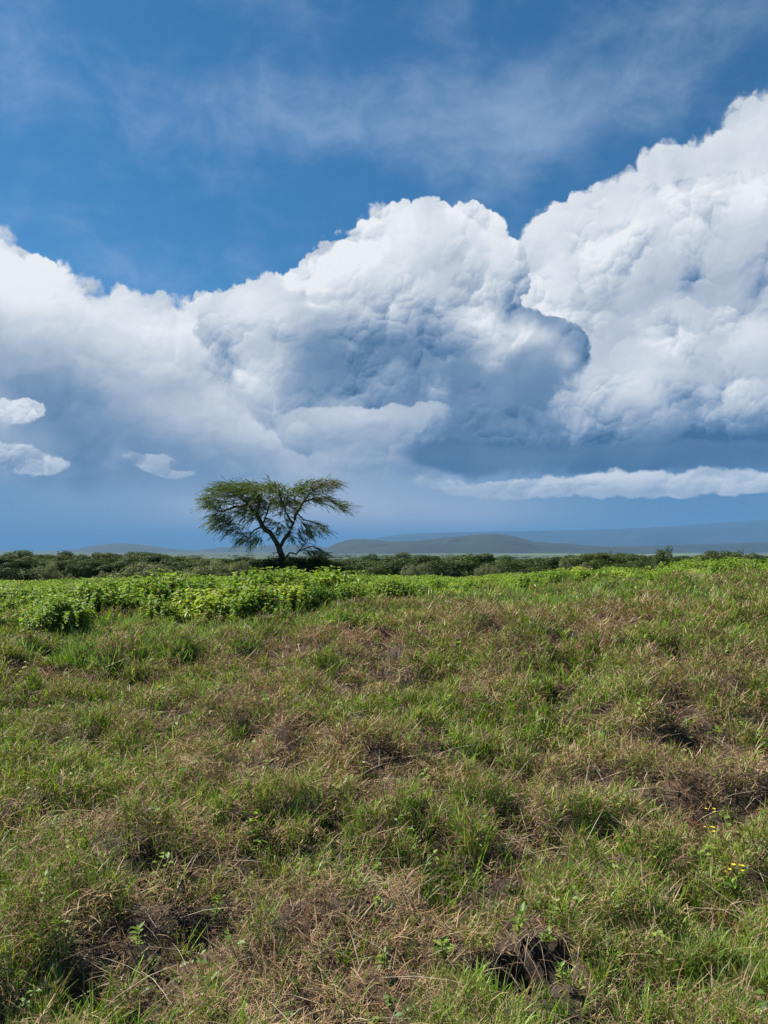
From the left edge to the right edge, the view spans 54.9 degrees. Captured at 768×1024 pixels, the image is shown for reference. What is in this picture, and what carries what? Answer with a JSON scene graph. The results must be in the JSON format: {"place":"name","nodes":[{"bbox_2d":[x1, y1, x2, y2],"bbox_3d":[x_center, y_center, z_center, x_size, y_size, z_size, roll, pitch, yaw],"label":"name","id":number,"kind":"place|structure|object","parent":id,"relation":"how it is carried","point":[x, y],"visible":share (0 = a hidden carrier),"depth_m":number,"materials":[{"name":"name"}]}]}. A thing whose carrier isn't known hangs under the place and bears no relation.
{"place":"outdoors","nodes":[
{"label":"outdoors","id":0,"kind":"place"},
{"bbox_2d":[68,543,204,552],"bbox_3d":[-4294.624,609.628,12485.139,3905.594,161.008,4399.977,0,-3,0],"label":"hill","id":1,"kind":"structure","parent":0,"point":[117,548],"depth_m":11272.09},
{"bbox_2d":[196,545,327,551],"bbox_3d":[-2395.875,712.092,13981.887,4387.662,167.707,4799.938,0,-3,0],"label":"hill","id":2,"kind":"structure","parent":0,"point":[285,548],"depth_m":12760.75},
{"bbox_2d":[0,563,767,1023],"bbox_3d":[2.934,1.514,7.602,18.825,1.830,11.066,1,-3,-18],"label":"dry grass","id":3,"kind":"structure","parent":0,"point":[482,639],"depth_m":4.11,"materials":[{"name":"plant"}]},
{"bbox_2d":[0,550,767,1023],"bbox_3d":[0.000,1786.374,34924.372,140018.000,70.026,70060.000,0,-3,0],"label":"ground","id":4,"kind":"structure","parent":0,"point":[82,976],"depth_m":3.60,"materials":[{"name":"green plant"}]},
{"bbox_2d":[0,557,38,578],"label":"acacia tree","id":5,"kind":"object","parent":4,"relation":"on","point":[13,563],"visible":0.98,"depth_m":80.11,"materials":[{"name":"green plant"}]},
{"bbox_2d":[0,565,40,583],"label":"dark shrub","id":6,"kind":"object","parent":4,"relation":"on","point":[26,575],"visible":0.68,"depth_m":49.45,"materials":[{"name":"green plant"}]},
{"bbox_2d":[0,591,46,613],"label":"leafy bush","id":7,"kind":"object","parent":4,"relation":"on","point":[10,605],"visible":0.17,"depth_m":10.50,"materials":[{"name":"green plant"}]},
{"bbox_2d":[0,550,48,571],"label":"acacia tree","id":8,"kind":"object","parent":4,"relation":"on","point":[18,555],"visible":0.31,"depth_m":105.43,"materials":[{"name":"green plant"}]},
{"bbox_2d":[0,582,52,606],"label":"leafy bush","id":9,"kind":"object","parent":4,"relation":"on","point":[4,596],"visible":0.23,"depth_m":11.79,"materials":[{"name":"green plant"}]},
{"bbox_2d":[13,556,45,570],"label":"acacia tree","id":10,"kind":"object","parent":4,"relation":"on","point":[33,560],"visible":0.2,"depth_m":92.65,"materials":[{"name":"green plant"}]},
{"bbox_2d":[20,583,63,601],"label":"leafy bush","id":11,"kind":"object","parent":4,"relation":"on","point":[53,589],"visible":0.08,"depth_m":12.67,"materials":[{"name":"green plant"}]},
{"bbox_2d":[31,560,63,580],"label":"grey green shrub","id":12,"kind":"object","parent":4,"relation":"on","point":[46,574],"visible":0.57,"depth_m":61.23,"materials":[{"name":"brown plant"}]},
{"bbox_2d":[19,593,95,636],"bbox_3d":[-3.730,1.194,8.440,0.795,0.514,0.824,2,-4,-39],"label":"leafy bush","id":13,"kind":"object","parent":4,"relation":"on","point":[59,610],"visible":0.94,"depth_m":8.42,"materials":[{"name":"green plant"}]},
{"bbox_2d":[35,555,82,578],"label":"acacia tree","id":14,"kind":"object","parent":4,"relation":"on","point":[62,562],"visible":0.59,"depth_m":86.31,"materials":[{"name":"green plant"}]},
{"bbox_2d":[32,590,96,617],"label":"leafy bush","id":15,"kind":"object","parent":4,"relation":"on","point":[81,600],"visible":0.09,"depth_m":9.28,"materials":[{"name":"green plant"}]},
{"bbox_2d":[43,550,88,559],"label":"acacia tree","id":16,"kind":"object","parent":4,"relation":"on","point":[51,556],"visible":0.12,"depth_m":116.33,"materials":[{"name":"green plant"}]},
{"bbox_2d":[47,555,105,579],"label":"acacia tree","id":17,"kind":"object","parent":4,"relation":"on","point":[80,557],"visible":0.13,"depth_m":95.77,"materials":[{"name":"green plant"}]},
{"bbox_2d":[63,559,108,578],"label":"acacia tree","id":18,"kind":"object","parent":4,"relation":"on","point":[87,565],"visible":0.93,"depth_m":79.54,"materials":[{"name":"green plant"}]},
{"bbox_2d":[54,577,121,615],"bbox_3d":[-3.999,1.218,10.046,0.944,0.676,0.796,-2,-4,39],"label":"leafy bush","id":19,"kind":"object","parent":4,"relation":"on","point":[95,591],"visible":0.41,"depth_m":9.94,"materials":[{"name":"green plant"}]},
{"bbox_2d":[90,552,122,576],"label":"acacia tree","id":20,"kind":"object","parent":4,"relation":"on","point":[110,557],"visible":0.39,"depth_m":104.72,"materials":[{"name":"green plant"}]},
{"bbox_2d":[80,582,155,619],"bbox_3d":[-3.696,1.283,10.306,1.062,0.626,1.003,1,-3,-23],"label":"leafy bush","id":21,"kind":"object","parent":4,"relation":"on","point":[129,599],"visible":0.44,"depth_m":10.26,"materials":[{"name":"green plant"}]},
{"bbox_2d":[93,556,163,576],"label":"acacia tree","id":22,"kind":"object","parent":4,"relation":"on","point":[113,565],"visible":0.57,"depth_m":78.36,"materials":[{"name":"green plant"}]},
{"bbox_2d":[128,921,145,952],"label":"leafy herb","id":23,"kind":"object","parent":4,"relation":"on","point":[138,939],"visible":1,"depth_m":2.94,"materials":[{"name":"green plant"}]},
{"bbox_2d":[107,560,168,579],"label":"grey green shrub","id":24,"kind":"object","parent":4,"relation":"on","point":[134,571],"visible":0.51,"depth_m":58.93,"materials":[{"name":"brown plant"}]},
{"bbox_2d":[115,552,172,561],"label":"acacia tree","id":25,"kind":"object","parent":4,"relation":"on","point":[138,555],"visible":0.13,"depth_m":106.17,"materials":[{"name":"green plant"}]},
{"bbox_2d":[121,568,193,610],"bbox_3d":[-3.417,1.234,11.258,1.128,0.760,1.189,-1,-3,23],"label":"leafy bush","id":26,"kind":"object","parent":4,"relation":"on","point":[147,581],"visible":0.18,"depth_m":11.10,"materials":[{"name":"green plant"}]},
{"bbox_2d":[142,563,172,577],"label":"grey green shrub","id":27,"kind":"object","parent":4,"relation":"on","point":[145,574],"visible":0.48,"depth_m":57.46,"materials":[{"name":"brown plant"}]},
{"bbox_2d":[136,594,183,622],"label":"leafy bush","id":28,"kind":"object","parent":4,"relation":"on","point":[164,605],"visible":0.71,"depth_m":9.43,"materials":[{"name":"green plant"}]},
{"bbox_2d":[140,555,191,569],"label":"acacia tree","id":29,"kind":"object","parent":4,"relation":"on","point":[156,558],"visible":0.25,"depth_m":98.54,"materials":[{"name":"green plant"}]},
{"bbox_2d":[137,570,205,608],"bbox_3d":[-3.188,1.211,11.048,1.040,0.700,1.096,2,-4,-37],"label":"leafy bush","id":30,"kind":"object","parent":4,"relation":"on","point":[161,583],"visible":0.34,"depth_m":10.82,"materials":[{"name":"green plant"}]},
{"bbox_2d":[159,557,189,571],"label":"acacia tree","id":31,"kind":"object","parent":4,"relation":"on","point":[169,561],"visible":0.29,"depth_m":90.73,"materials":[{"name":"green plant"}]},
{"bbox_2d":[160,580,221,604],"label":"leafy bush","id":32,"kind":"object","parent":4,"relation":"on","point":[170,596],"visible":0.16,"depth_m":10.62,"materials":[{"name":"green plant"}]},
{"bbox_2d":[165,559,219,575],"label":"acacia tree","id":33,"kind":"object","parent":4,"relation":"on","point":[179,566],"visible":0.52,"depth_m":80.11,"materials":[{"name":"green plant"}]},
{"bbox_2d":[161,588,236,625],"bbox_3d":[-2.429,1.287,9.627,0.966,0.588,1.006,2,-3,-31],"label":"leafy bush","id":34,"kind":"object","parent":4,"relation":"on","point":[203,602],"visible":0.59,"depth_m":9.54,"materials":[{"name":"green plant"}]},
{"bbox_2d":[172,574,232,590],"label":"leafy bush","id":35,"kind":"object","parent":4,"relation":"on","point":[203,578],"visible":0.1,"depth_m":11.12,"materials":[{"name":"green plant"}]},
{"bbox_2d":[181,555,225,576],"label":"grey green shrub","id":36,"kind":"object","parent":4,"relation":"on","point":[200,570],"visible":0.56,"depth_m":57.50,"materials":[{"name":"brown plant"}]},
{"bbox_2d":[190,609,232,627],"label":"leafy bush","id":37,"kind":"object","parent":4,"relation":"on","point":[214,618],"visible":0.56,"depth_m":9.05,"materials":[{"name":"green plant"}]},
{"bbox_2d":[209,895,225,923],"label":"leafy herb","id":38,"kind":"object","parent":4,"relation":"on","point":[213,909],"visible":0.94,"depth_m":3.18,"materials":[{"name":"green plant"}]},
{"bbox_2d":[209,563,237,576],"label":"grey green shrub","id":39,"kind":"object","parent":4,"relation":"on","point":[229,571],"visible":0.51,"depth_m":56.66,"materials":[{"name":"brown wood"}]},
{"bbox_2d":[197,579,254,613],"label":"leafy bush","id":40,"kind":"object","parent":4,"relation":"on","point":[239,587],"visible":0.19,"depth_m":10.13,"materials":[{"name":"green plant"}]},
{"bbox_2d":[227,560,253,575],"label":"grey green shrub","id":41,"kind":"object","parent":4,"relation":"on","point":[239,565],"visible":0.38,"depth_m":57.50,"materials":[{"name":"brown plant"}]},
{"bbox_2d":[219,569,267,587],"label":"leafy bush","id":42,"kind":"object","parent":4,"relation":"on","point":[234,577],"visible":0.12,"depth_m":12.19,"materials":[{"name":"green plant"}]},
{"bbox_2d":[215,583,283,622],"bbox_3d":[-1.712,1.183,9.420,0.900,0.562,0.869,1,-3,-10],"label":"leafy bush","id":43,"kind":"object","parent":4,"relation":"on","point":[242,597],"visible":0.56,"depth_m":9.18,"materials":[{"name":"green plant"}]},
{"bbox_2d":[222,567,282,591],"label":"leafy bush","id":44,"kind":"object","parent":4,"relation":"on","point":[261,579],"visible":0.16,"depth_m":11.13,"materials":[{"name":"green plant"}]},
{"bbox_2d":[245,560,284,575],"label":"dark shrub","id":45,"kind":"object","parent":4,"relation":"on","point":[260,565],"visible":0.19,"depth_m":60.79,"materials":[{"name":"green plant"}]},
{"bbox_2d":[239,582,293,622],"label":"leafy bush","id":46,"kind":"object","parent":4,"relation":"on","point":[261,595],"visible":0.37,"depth_m":9.23,"materials":[{"name":"green plant"}]},
{"bbox_2d":[262,598,291,619],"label":"leafy bush","id":47,"kind":"object","parent":4,"relation":"on","point":[277,606],"visible":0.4,"depth_m":9.10,"materials":[{"name":"green plant"}]},
{"bbox_2d":[191,474,363,568],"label":"acacia tree","id":48,"kind":"object","parent":4,"relation":"on","point":[250,500],"visible":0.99,"depth_m":63.73,"materials":[{"name":"green plant"}]},
{"bbox_2d":[252,567,310,588],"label":"leafy bush","id":49,"kind":"object","parent":4,"relation":"on","point":[286,577],"visible":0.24,"depth_m":12.51,"materials":[{"name":"green plant"}]},
{"bbox_2d":[251,552,337,573],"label":"dark shrub","id":50,"kind":"object","parent":4,"relation":"on","point":[286,564],"visible":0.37,"depth_m":61.02,"materials":[{"name":"green plant"}]},
{"bbox_2d":[268,583,322,613],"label":"leafy bush","id":51,"kind":"object","parent":4,"relation":"on","point":[288,593],"visible":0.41,"depth_m":9.84,"materials":[{"name":"green plant"}]},
{"bbox_2d":[291,583,342,609],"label":"leafy bush","id":52,"kind":"object","parent":4,"relation":"on","point":[329,595],"visible":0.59,"depth_m":9.96,"materials":[{"name":"green plant"}]},
{"bbox_2d":[294,566,343,583],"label":"leafy bush","id":53,"kind":"object","parent":4,"relation":"on","point":[316,571],"visible":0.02,"depth_m":12.83,"materials":[{"name":"green plant"}]},
{"bbox_2d":[298,556,344,574],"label":"dark shrub","id":54,"kind":"object","parent":4,"relation":"on","point":[337,568],"visible":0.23,"depth_m":61.80,"materials":[{"name":"green plant"}]},
{"bbox_2d":[300,565,370,597],"bbox_3d":[-0.774,1.166,10.955,1.117,0.752,1.177,0,-3,-6],"label":"leafy bush","id":55,"kind":"object","parent":4,"relation":"on","point":[327,580],"visible":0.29,"depth_m":10.80,"materials":[{"name":"green plant"}]},
{"bbox_2d":[331,560,356,572],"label":"acacia tree","id":56,"kind":"object","parent":4,"relation":"on","point":[347,567],"visible":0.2,"depth_m":80.46,"materials":[{"name":"green plant"}]},
{"bbox_2d":[332,579,375,603],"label":"leafy bush","id":57,"kind":"object","parent":4,"relation":"on","point":[348,593],"visible":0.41,"depth_m":10.39,"materials":[{"name":"green plant"}]},
{"bbox_2d":[346,558,374,570],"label":"acacia tree","id":58,"kind":"object","parent":4,"relation":"on","point":[356,562],"visible":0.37,"depth_m":106.75,"materials":[{"name":"green plant"}]},
{"bbox_2d":[348,571,379,584],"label":"leafy bush","id":59,"kind":"object","parent":4,"relation":"on","point":[366,578],"visible":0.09,"depth_m":17.13,"materials":[{"name":"green plant"}]},
{"bbox_2d":[348,560,400,575],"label":"round tree","id":60,"kind":"object","parent":4,"relation":"on","point":[377,571],"visible":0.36,"depth_m":81.49,"materials":[{"name":"green plant"}]},
{"bbox_2d":[0,570,767,1023],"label":"weeds","id":61,"kind":"object","parent":4,"relation":"on","point":[386,996],"visible":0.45,"depth_m":3.91,"materials":[{"name":"green plant"}]},
{"bbox_2d":[0,557,767,592],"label":"leafy ground cover","id":62,"kind":"object","parent":4,"relation":"on","point":[59,582],"visible":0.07,"depth_m":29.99,"materials":[{"name":"green plant"}]},
{"bbox_2d":[375,946,392,969],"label":"leafy herb","id":63,"kind":"object","parent":4,"relation":"on","point":[379,958],"visible":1,"depth_m":2.71,"materials":[{"name":"green plant"}]},
{"bbox_2d":[4,555,767,572],"bbox_3d":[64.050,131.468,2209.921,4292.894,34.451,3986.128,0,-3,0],"label":"woodland","id":64,"kind":"object","parent":4,"relation":"on","point":[349,556],"visible":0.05,"depth_m":3058.64,"materials":[{"name":"green plant"}]},
{"bbox_2d":[368,574,421,598],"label":"leafy bush","id":65,"kind":"object","parent":4,"relation":"on","point":[393,590],"visible":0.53,"depth_m":11.41,"materials":[{"name":"green plant"}]},
{"bbox_2d":[381,552,419,561],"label":"acacia tree","id":66,"kind":"object","parent":4,"relation":"on","point":[398,555],"visible":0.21,"depth_m":120.07,"materials":[{"name":"green plant"}]},
{"bbox_2d":[400,564,422,575],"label":"grey green shrub","id":67,"kind":"object","parent":4,"relation":"on","point":[413,571],"visible":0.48,"depth_m":65.69,"materials":[{"name":"plant"}]},
{"bbox_2d":[380,554,448,574],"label":"acacia tree","id":68,"kind":"object","parent":4,"relation":"on","point":[400,564],"visible":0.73,"depth_m":80.95,"materials":[{"name":"green plant"}]},
{"bbox_2d":[406,579,435,594],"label":"leafy bush","id":69,"kind":"object","parent":4,"relation":"on","point":[423,585],"visible":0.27,"depth_m":15.26,"materials":[{"name":"green plant"}]},
{"bbox_2d":[416,561,434,575],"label":"grey green shrub","id":70,"kind":"object","parent":4,"relation":"on","point":[422,570],"visible":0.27,"depth_m":69.62,"materials":[{"name":"plant"}]},
{"bbox_2d":[432,577,447,592],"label":"leafy bush","id":71,"kind":"object","parent":4,"relation":"on","point":[440,584],"visible":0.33,"depth_m":15.89,"materials":[{"name":"green plant"}]},
{"bbox_2d":[432,935,454,964],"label":"leafy herb","id":72,"kind":"object","parent":4,"relation":"on","point":[442,942],"visible":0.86,"depth_m":2.82,"materials":[{"name":"green plant"}]},
{"bbox_2d":[429,557,461,576],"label":"dark shrub","id":73,"kind":"object","parent":4,"relation":"on","point":[441,570],"visible":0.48,"depth_m":73.41,"materials":[{"name":"green plant"}]},
{"bbox_2d":[445,553,515,576],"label":"acacia tree","id":74,"kind":"object","parent":4,"relation":"on","point":[467,562],"visible":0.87,"depth_m":85.68,"materials":[{"name":"green plant"}]},
{"bbox_2d":[473,562,492,576],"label":"grey green shrub","id":75,"kind":"object","parent":4,"relation":"on","point":[480,572],"visible":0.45,"depth_m":67.79,"materials":[{"name":"plant"}]},
{"bbox_2d":[473,581,507,591],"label":"leafy bush","id":76,"kind":"object","parent":4,"relation":"on","point":[487,586],"visible":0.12,"depth_m":14.26,"materials":[{"name":"green plant"}]},
{"bbox_2d":[490,560,506,574],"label":"grey green shrub","id":77,"kind":"object","parent":4,"relation":"on","point":[499,570],"visible":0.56,"depth_m":66.52,"materials":[{"name":"plant"}]},
{"bbox_2d":[500,561,529,574],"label":"acacia tree","id":78,"kind":"object","parent":4,"relation":"on","point":[518,566],"visible":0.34,"depth_m":107.81,"materials":[{"name":"green plant"}]},
{"bbox_2d":[508,902,528,938],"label":"leafy herb","id":79,"kind":"object","parent":4,"relation":"on","point":[517,927],"visible":1,"depth_m":2.96,"materials":[{"name":"green plant"}]},
{"bbox_2d":[508,573,543,588],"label":"leafy bush","id":80,"kind":"object","parent":4,"relation":"on","point":[524,580],"visible":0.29,"depth_m":13.98,"materials":[{"name":"green plant"}]},
{"bbox_2d":[522,578,547,590],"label":"leafy bush","id":81,"kind":"object","parent":4,"relation":"on","point":[539,581],"visible":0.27,"depth_m":13.64,"materials":[{"name":"green plant"}]},
{"bbox_2d":[520,557,550,572],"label":"acacia tree","id":82,"kind":"object","parent":4,"relation":"on","point":[528,566],"visible":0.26,"depth_m":109.86,"materials":[{"name":"green plant"}]},
{"bbox_2d":[539,925,558,944],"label":"leafy herb","id":83,"kind":"object","parent":4,"relation":"on","point":[546,937],"visible":0.98,"depth_m":2.87,"materials":[{"name":"green plant"}]},
{"bbox_2d":[542,896,562,929],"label":"leafy herb","id":84,"kind":"object","parent":4,"relation":"on","point":[551,915],"visible":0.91,"depth_m":2.90,"materials":[{"name":"green plant"}]},
{"bbox_2d":[531,556,574,571],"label":"acacia tree","id":85,"kind":"object","parent":4,"relation":"on","point":[553,562],"visible":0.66,"depth_m":80.52,"materials":[{"name":"green plant"}]},
{"bbox_2d":[543,569,570,584],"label":"leafy bush","id":86,"kind":"object","parent":4,"relation":"on","point":[550,577],"visible":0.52,"depth_m":13.50,"materials":[{"name":"green plant"}]},
{"bbox_2d":[555,961,570,982],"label":"leafy herb","id":87,"kind":"object","parent":4,"relation":"on","point":[559,970],"visible":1,"depth_m":2.58,"materials":[{"name":"green plant"}]},
{"bbox_2d":[567,569,603,582],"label":"leafy bush","id":88,"kind":"object","parent":4,"relation":"on","point":[585,574],"visible":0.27,"depth_m":15.18,"materials":[{"name":"green plant"}]},
{"bbox_2d":[563,552,632,569],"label":"acacia tree","id":89,"kind":"object","parent":4,"relation":"on","point":[599,558],"visible":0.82,"depth_m":80.29,"materials":[{"name":"green plant"}]},
{"bbox_2d":[590,567,629,580],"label":"leafy bush","id":90,"kind":"object","parent":4,"relation":"on","point":[603,571],"visible":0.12,"depth_m":14.49,"materials":[{"name":"green plant"}]},
{"bbox_2d":[615,552,650,565],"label":"acacia tree","id":91,"kind":"object","parent":4,"relation":"on","point":[623,555],"visible":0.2,"depth_m":103.71,"materials":[{"name":"green plant"}]},
{"bbox_2d":[637,554,659,571],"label":"round tree","id":92,"kind":"object","parent":4,"relation":"on","point":[641,565],"visible":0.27,"depth_m":77.41,"materials":[{"name":"green plant"}]},
{"bbox_2d":[651,545,682,571],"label":"round tree","id":93,"kind":"object","parent":4,"relation":"on","point":[660,557],"visible":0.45,"depth_m":73.58,"materials":[{"name":"green plant"}]},
{"bbox_2d":[671,557,712,571],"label":"leafy bush","id":94,"kind":"object","parent":4,"relation":"on","point":[692,563],"visible":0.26,"depth_m":15.95,"materials":[{"name":"green plant"}]},
{"bbox_2d":[690,550,756,565],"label":"acacia tree","id":95,"kind":"object","parent":4,"relation":"on","point":[708,556],"visible":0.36,"depth_m":79.36,"materials":[{"name":"green plant"}]},
{"bbox_2d":[706,556,751,573],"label":"leafy bush","id":96,"kind":"object","parent":4,"relation":"on","point":[727,564],"visible":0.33,"depth_m":14.87,"materials":[{"name":"green plant"}]},
{"bbox_2d":[721,863,746,905],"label":"yellow wildflower","id":97,"kind":"object","parent":4,"relation":"on","point":[729,883],"visible":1,"depth_m":3.27,"materials":[{"name":"green plant"}]},
{"bbox_2d":[0,567,767,682],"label":"tall grass","id":98,"kind":"structure","parent":0,"point":[73,648],"depth_m":8.44,"materials":[{"name":"green plant"}]},
{"bbox_2d":[0,0,767,549],"label":"sky","id":99,"kind":"structure","parent":0,"point":[461,265],"materials":[{"name":"blue"}]},
{"bbox_2d":[319,534,661,553],"bbox_3d":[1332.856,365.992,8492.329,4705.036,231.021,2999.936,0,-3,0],"label":"hill","id":100,"kind":"structure","parent":0,"point":[490,544],"depth_m":7682.77,"materials":[{"name":"soil"},{"name":"grass"},{"name":"rock"}]},
{"bbox_2d":[371,520,767,545],"bbox_3d":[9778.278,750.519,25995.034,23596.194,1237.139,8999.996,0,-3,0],"label":"mountain","id":101,"kind":"structure","parent":0,"point":[753,531],"depth_m":24239.16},
{"bbox_2d":[610,542,767,552],"bbox_3d":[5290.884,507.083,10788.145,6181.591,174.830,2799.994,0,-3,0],"label":"hill","id":102,"kind":"structure","parent":0,"point":[760,547],"depth_m":10139.70,"materials":[{"name":"blue"}]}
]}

